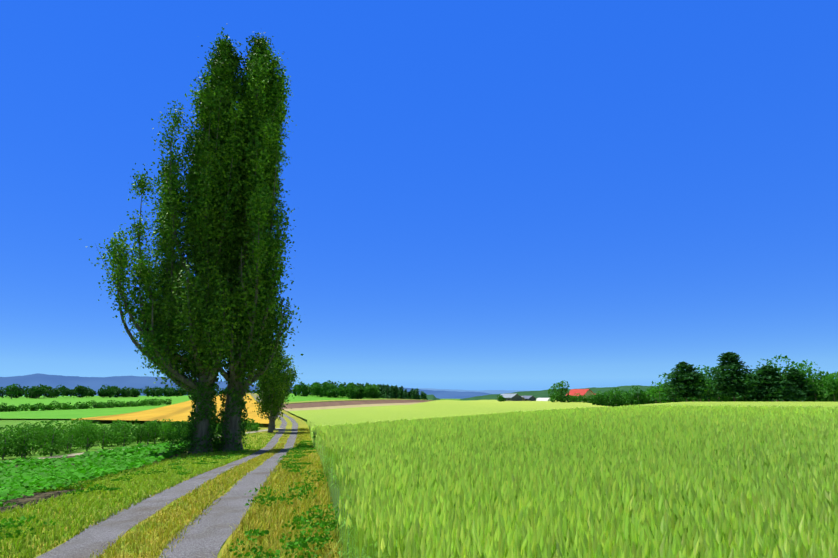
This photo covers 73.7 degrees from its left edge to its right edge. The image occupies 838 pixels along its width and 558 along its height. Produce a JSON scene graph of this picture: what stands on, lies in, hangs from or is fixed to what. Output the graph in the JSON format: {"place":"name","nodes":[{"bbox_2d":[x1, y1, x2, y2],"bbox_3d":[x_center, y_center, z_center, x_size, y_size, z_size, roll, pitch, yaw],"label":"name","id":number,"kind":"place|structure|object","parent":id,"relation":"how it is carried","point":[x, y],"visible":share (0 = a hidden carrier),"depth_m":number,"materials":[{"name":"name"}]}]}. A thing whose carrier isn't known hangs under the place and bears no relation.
{"place":"outdoors","nodes":[
{"label":"outdoors","id":0,"kind":"place"},
{"bbox_2d":[0,448,185,512],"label":"soil","id":1,"kind":"structure","parent":0,"point":[24,500],"depth_m":12.30,"materials":[{"name":"brown soil"}]},
{"bbox_2d":[0,440,188,504],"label":"bean plants","id":2,"kind":"object","parent":1,"relation":"on","point":[34,474],"visible":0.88,"depth_m":24.12,"materials":[{"name":"green plant"}]},
{"bbox_2d":[0,395,193,418],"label":"field","id":3,"kind":"structure","parent":0,"point":[66,414],"depth_m":145.96,"materials":[{"name":"green plant"}]},
{"bbox_2d":[0,384,258,398],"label":"tree","id":4,"kind":"object","parent":3,"relation":"on","point":[16,391],"depth_m":445.60,"materials":[{"name":"green plant"}]},
{"bbox_2d":[29,428,282,459],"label":"side path","id":5,"kind":"structure","parent":0,"point":[58,456],"depth_m":34.71,"materials":[{"name":"grey gravel"}]},
{"bbox_2d":[36,393,286,557],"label":"wheel track","id":6,"kind":"structure","parent":0,"point":[88,542],"depth_m":8.38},
{"bbox_2d":[159,393,297,557],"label":"wheel track","id":7,"kind":"structure","parent":0,"point":[209,534],"depth_m":8.17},
{"bbox_2d":[0,393,471,553],"bbox_3d":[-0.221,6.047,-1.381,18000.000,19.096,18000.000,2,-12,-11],"label":"ground","id":8,"kind":"structure","parent":0,"point":[15,422],"depth_m":71.78,"materials":[{"name":"green plant"}]},
{"bbox_2d":[0,398,262,459],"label":"bushes","id":9,"kind":"object","parent":8,"relation":"on","point":[62,439],"depth_m":38.86,"materials":[{"name":"green plant"}]},
{"bbox_2d":[0,393,344,557],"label":"verge","id":10,"kind":"structure","parent":8,"relation":"on","point":[278,423],"depth_m":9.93,"materials":[{"name":"green plant"}]},
{"bbox_2d":[79,24,255,454],"bbox_3d":[-16.162,-3.605,38.364,9.686,30.127,8.532,2,-12,-11],"label":"poplar","id":11,"kind":"object","parent":10,"relation":"on","point":[225,74],"depth_m":36.76,"materials":[{"name":"green plant"}]},
{"bbox_2d":[0,440,338,557],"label":"verge weeds","id":12,"kind":"object","parent":10,"relation":"on","point":[303,543],"visible":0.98,"depth_m":7.38,"materials":[{"name":"green plant"}]},
{"bbox_2d":[249,342,294,431],"bbox_3d":[-15.522,10.935,58.538,4.857,10.244,4.759,2,-12,-11],"label":"poplar","id":13,"kind":"object","parent":10,"relation":"on","point":[279,383],"depth_m":58.24,"materials":[{"name":"green plant"}]},
{"bbox_2d":[255,354,302,428],"bbox_3d":[-16.267,12.404,64.034,5.593,9.664,5.468,2,-12,-11],"label":"poplar","id":14,"kind":"object","parent":10,"relation":"on","point":[293,379],"depth_m":63.82,"materials":[{"name":"green plant"}]},
{"bbox_2d":[78,394,269,423],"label":"golden wheat field","id":15,"kind":"structure","parent":8,"relation":"on","point":[180,412],"depth_m":102.11,"materials":[{"name":"yellow plant"}]},
{"bbox_2d":[98,393,291,557],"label":"road median","id":16,"kind":"object","parent":8,"relation":"on","point":[288,429],"visible":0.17,"depth_m":8.07,"materials":[{"name":"yellow plant"}]},
{"bbox_2d":[187,32,303,451],"bbox_3d":[-11.924,-3.809,38.828,7.492,30.650,7.284,2,-12,-11],"label":"poplar","id":17,"kind":"object","parent":8,"relation":"on","point":[260,183],"depth_m":37.33,"materials":[{"name":"green plant"}]},
{"bbox_2d":[217,393,337,557],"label":"verge","id":18,"kind":"structure","parent":8,"relation":"on","point":[301,423],"depth_m":7.24,"materials":[{"name":"yellow plant"}]},
{"bbox_2d":[288,405,404,419],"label":"crop field","id":19,"kind":"structure","parent":8,"relation":"on","point":[305,414],"depth_m":124.09,"materials":[{"name":"plant"}]},
{"bbox_2d":[283,399,419,403],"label":"crop field","id":20,"kind":"structure","parent":8,"relation":"on","point":[343,400],"depth_m":196.38,"materials":[{"name":"plant"}]},
{"bbox_2d":[278,400,428,408],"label":"ploughed field","id":21,"kind":"structure","parent":8,"relation":"on","point":[318,404],"depth_m":181.28,"materials":[{"name":"soil"}]},
{"bbox_2d":[284,402,422,410],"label":"crop field","id":22,"kind":"structure","parent":8,"relation":"on","point":[336,407],"depth_m":157.10,"materials":[{"name":"beige plant"}]},
{"bbox_2d":[497,394,522,400],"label":"grey barn","id":23,"kind":"structure","parent":8,"relation":"on","point":[512,397],"depth_m":409.60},
{"bbox_2d":[521,396,535,400],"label":"dark shed","id":24,"kind":"structure","parent":8,"relation":"on","point":[530,398],"depth_m":427.51,"materials":[{"name":"grey"}]},
{"bbox_2d":[536,398,549,400],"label":"white building","id":25,"kind":"structure","parent":8,"relation":"on","point":[542,399],"depth_m":417.78,"materials":[{"name":"white paint"}]},
{"bbox_2d":[566,389,593,401],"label":"building","id":26,"kind":"structure","parent":8,"relation":"on","point":[583,392],"depth_m":334.73,"materials":[{"name":"red"}]},
{"bbox_2d":[0,373,489,398],"bbox_3d":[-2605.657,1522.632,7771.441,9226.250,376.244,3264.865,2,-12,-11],"label":"mountains","id":27,"kind":"structure","parent":0,"point":[93,383],"depth_m":7547.31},
{"bbox_2d":[284,394,435,401],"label":"field","id":28,"kind":"structure","parent":0,"point":[294,398],"depth_m":220.66,"materials":[{"name":"green plant"}]},
{"bbox_2d":[292,380,427,399],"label":"forest","id":29,"kind":"object","parent":28,"relation":"on","point":[349,390],"depth_m":235.79,"materials":[{"name":"green plant"}]},
{"bbox_2d":[0,0,837,390],"label":"sky","id":30,"kind":"structure","parent":0,"point":[531,195],"materials":[{"name":"blue"}]},
{"bbox_2d":[420,395,439,399],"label":"wooded hill","id":31,"kind":"structure","parent":0,"point":[431,397],"depth_m":1382.20,"materials":[{"name":"green plant"}]},
{"bbox_2d":[418,388,528,393],"bbox_3d":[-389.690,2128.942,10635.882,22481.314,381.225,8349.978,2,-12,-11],"label":"mountains","id":32,"kind":"structure","parent":0,"point":[498,391],"depth_m":13546.77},
{"bbox_2d":[307,400,837,557],"bbox_3d":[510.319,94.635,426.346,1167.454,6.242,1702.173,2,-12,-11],"label":"wheat field","id":33,"kind":"structure","parent":0,"point":[441,408],"depth_m":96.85,"materials":[{"name":"plant"}]},
{"bbox_2d":[497,352,837,406],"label":"trees","id":34,"kind":"object","parent":33,"relation":"on","point":[761,384],"depth_m":205.81,"materials":[{"name":"green plant"}]},
{"bbox_2d":[460,385,794,401],"bbox_3d":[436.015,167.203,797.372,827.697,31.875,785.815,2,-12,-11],"label":"wooded hill","id":35,"kind":"structure","parent":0,"point":[544,393],"depth_m":809.24,"materials":[{"name":"green plant"}]}
]}

